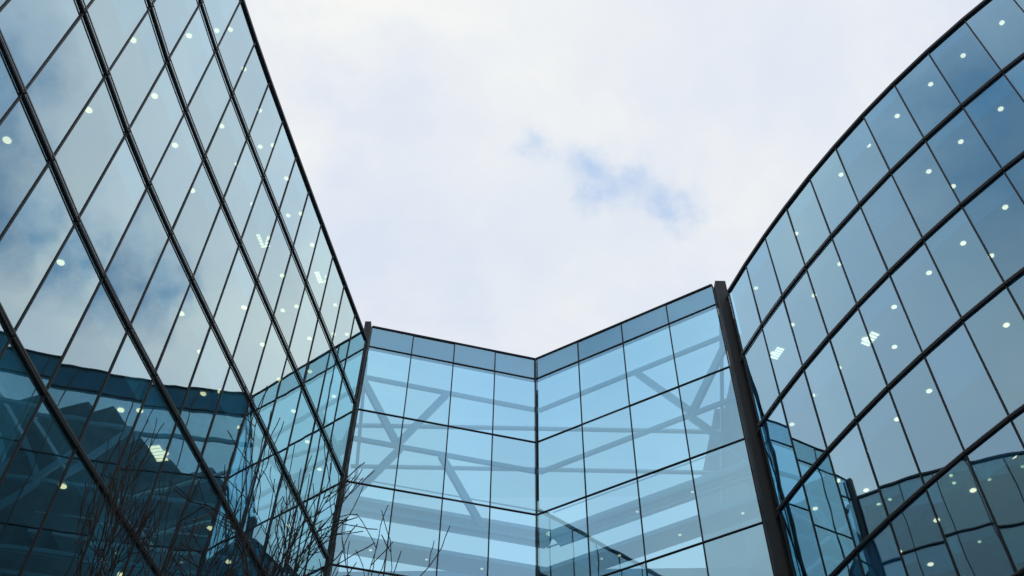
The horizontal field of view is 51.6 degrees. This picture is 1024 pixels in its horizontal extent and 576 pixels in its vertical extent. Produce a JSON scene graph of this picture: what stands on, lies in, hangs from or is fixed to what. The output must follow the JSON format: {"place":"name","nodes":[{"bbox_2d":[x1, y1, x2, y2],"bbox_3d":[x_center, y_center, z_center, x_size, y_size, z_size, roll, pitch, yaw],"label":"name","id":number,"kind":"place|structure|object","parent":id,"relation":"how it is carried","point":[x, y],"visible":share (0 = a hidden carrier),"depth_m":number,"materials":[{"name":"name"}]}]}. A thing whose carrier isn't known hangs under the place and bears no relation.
{"place":"outdoors","nodes":[
{"label":"outdoors","id":0,"kind":"place"},
{"bbox_2d":[331,483,349,571],"bbox_3d":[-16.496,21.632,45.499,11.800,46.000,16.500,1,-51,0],"label":"tree branches","id":1,"kind":"object","parent":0,"point":[336,554],"depth_m":64.51,"materials":[{"name":"brown plant"}]},
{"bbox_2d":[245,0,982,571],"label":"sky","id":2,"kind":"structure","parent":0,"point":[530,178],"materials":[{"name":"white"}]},
{"bbox_2d":[697,385,749,567],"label":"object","id":3,"kind":"object","parent":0,"point":[729,551],"depth_m":59.79,"materials":[{"name":"blue glass"}]},
{"bbox_2d":[903,147,1023,575],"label":"ceilings","id":4,"kind":"object","parent":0,"point":[975,408],"visible":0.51,"depth_m":32.09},
{"bbox_2d":[913,158,1023,575],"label":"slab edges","id":5,"kind":"object","parent":4,"relation":"attached to","point":[957,475],"visible":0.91,"depth_m":30.23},
{"bbox_2d":[927,205,1016,565],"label":"ceiling lamps","id":6,"kind":"object","parent":4,"relation":"on","point":[1005,325],"visible":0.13,"depth_m":31.08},
{"label":"plaza ground","id":7,"kind":"structure","parent":0,"visible":0},
{"bbox_2d":[75,406,261,575],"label":"bare tree","id":8,"kind":"object","parent":7,"relation":"on","point":[113,532],"visible":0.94,"depth_m":20.12,"materials":[{"name":"brown plant"}]},
{"bbox_2d":[0,0,365,575],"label":"mullions","id":9,"kind":"object","parent":7,"relation":"on","point":[4,5],"visible":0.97,"depth_m":29.27,"materials":[{"name":"black metal"}]},
{"bbox_2d":[0,0,364,575],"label":"glass panes","id":10,"kind":"object","parent":9,"relation":"attached to","point":[65,84],"visible":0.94,"depth_m":28.42,"materials":[{"name":"blue glass"}]},
{"bbox_2d":[0,0,356,575],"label":"steel rails","id":11,"kind":"object","parent":10,"relation":"attached to","point":[8,320],"visible":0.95,"depth_m":29.18,"materials":[{"name":"black metal"}]},
{"bbox_2d":[0,0,365,575],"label":"transoms","id":12,"kind":"object","parent":7,"relation":"on","point":[11,333],"visible":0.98,"depth_m":29.76,"materials":[{"name":"black metal"}]},
{"bbox_2d":[243,0,367,339],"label":"roof edge trim","id":13,"kind":"structure","parent":12,"relation":"attached to","point":[258,44],"depth_m":42.30,"materials":[{"name":"black metal"}]},
{"bbox_2d":[163,384,449,575],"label":"bare tree","id":14,"kind":"object","parent":7,"relation":"on","point":[280,564],"visible":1,"depth_m":18.30,"materials":[{"name":"brown plant"}]},
{"bbox_2d":[329,327,495,575],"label":"mullions","id":15,"kind":"object","parent":7,"relation":"on","point":[444,465],"visible":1,"depth_m":44.36,"materials":[{"name":"black metal"}]},
{"bbox_2d":[333,326,535,575],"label":"transoms","id":16,"kind":"object","parent":15,"relation":"attached to","point":[432,496],"visible":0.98,"depth_m":45.85,"materials":[{"name":"black metal"}]},
{"bbox_2d":[368,328,534,404],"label":"glass panes","id":17,"kind":"object","parent":15,"relation":"attached to","point":[521,388],"visible":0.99,"depth_m":49.35,"materials":[{"name":"blue glass"}]},
{"bbox_2d":[535,358,537,575],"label":"corner mullion","id":18,"kind":"object","parent":7,"relation":"on","point":[536,475],"visible":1,"depth_m":45.06},
{"bbox_2d":[330,567,751,575],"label":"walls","id":19,"kind":"structure","parent":7,"relation":"on","point":[743,571],"depth_m":51.43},
{"bbox_2d":[325,281,792,575],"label":"steel columns","id":20,"kind":"structure","parent":7,"relation":"on","point":[774,532],"depth_m":40.73,"materials":[{"name":"black metal"}]},
{"bbox_2d":[326,293,778,561],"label":"brackets","id":21,"kind":"object","parent":20,"relation":"attached to","point":[757,432],"visible":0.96,"depth_m":40.22,"materials":[{"name":"black metal"}]},
{"bbox_2d":[358,329,791,575],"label":"side walls","id":22,"kind":"structure","parent":7,"relation":"on","point":[757,552],"depth_m":47.27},
{"bbox_2d":[340,316,753,548],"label":"steel trusses","id":23,"kind":"object","parent":22,"relation":"attached to","point":[443,397],"visible":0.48,"depth_m":46.14,"materials":[{"name":"grey metal"}]},
{"bbox_2d":[335,461,759,575],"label":"walkways","id":24,"kind":"structure","parent":22,"relation":"on","point":[688,529],"depth_m":45.13,"materials":[{"name":"paint"}]},
{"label":"balconies","id":25,"kind":"object","parent":22,"relation":"attached to","visible":0},
{"bbox_2d":[369,491,743,569],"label":"atrium lamps","id":26,"kind":"object","parent":25,"relation":"attached to","point":[618,555],"visible":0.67,"depth_m":44.90,"materials":[{"name":"white"}]},
{"bbox_2d":[535,285,774,575],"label":"mullions","id":27,"kind":"object","parent":7,"relation":"on","point":[687,447],"visible":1,"depth_m":42.21,"materials":[{"name":"black metal"}]},
{"bbox_2d":[536,286,731,526],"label":"glass panes","id":28,"kind":"object","parent":27,"relation":"attached to","point":[698,345],"visible":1,"depth_m":45.96,"materials":[{"name":"blue glass"}]},
{"bbox_2d":[536,284,762,575],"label":"transoms","id":29,"kind":"object","parent":27,"relation":"attached to","point":[687,547],"visible":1,"depth_m":42.98,"materials":[{"name":"black metal"}]},
{"bbox_2d":[372,284,713,357],"bbox_3d":[1.524,2.134,49.834,15.992,0.025,3.524,-7,-51,7],"label":"parapet coping","id":30,"kind":"object","parent":29,"relation":"on","point":[548,352],"visible":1,"depth_m":49.93,"materials":[{"name":"black metal"}]},
{"bbox_2d":[728,0,1023,575],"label":"transoms","id":31,"kind":"object","parent":7,"relation":"on","point":[941,339],"visible":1,"depth_m":34.67,"materials":[{"name":"black metal"}]},
{"bbox_2d":[727,0,986,292],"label":"roof edge trim","id":32,"kind":"structure","parent":31,"relation":"attached to","point":[867,109],"depth_m":40.98,"materials":[{"name":"black metal"}]},
{"bbox_2d":[728,0,1023,575],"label":"mullions","id":33,"kind":"object","parent":31,"relation":"attached to","point":[993,384],"visible":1,"depth_m":34.54,"materials":[{"name":"black metal"}]},
{"bbox_2d":[729,0,1023,575],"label":"glass panes","id":34,"kind":"object","parent":33,"relation":"attached to","point":[967,67],"visible":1,"depth_m":35.92,"materials":[{"name":"blue glass"}]},
{"bbox_2d":[741,52,1023,575],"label":"steel rails","id":35,"kind":"object","parent":34,"relation":"attached to","point":[936,474],"visible":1,"depth_m":34.20,"materials":[{"name":"black metal"}]},
{"bbox_2d":[930,181,1023,480],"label":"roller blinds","id":36,"kind":"object","parent":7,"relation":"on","point":[956,363],"visible":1,"depth_m":30.75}
]}

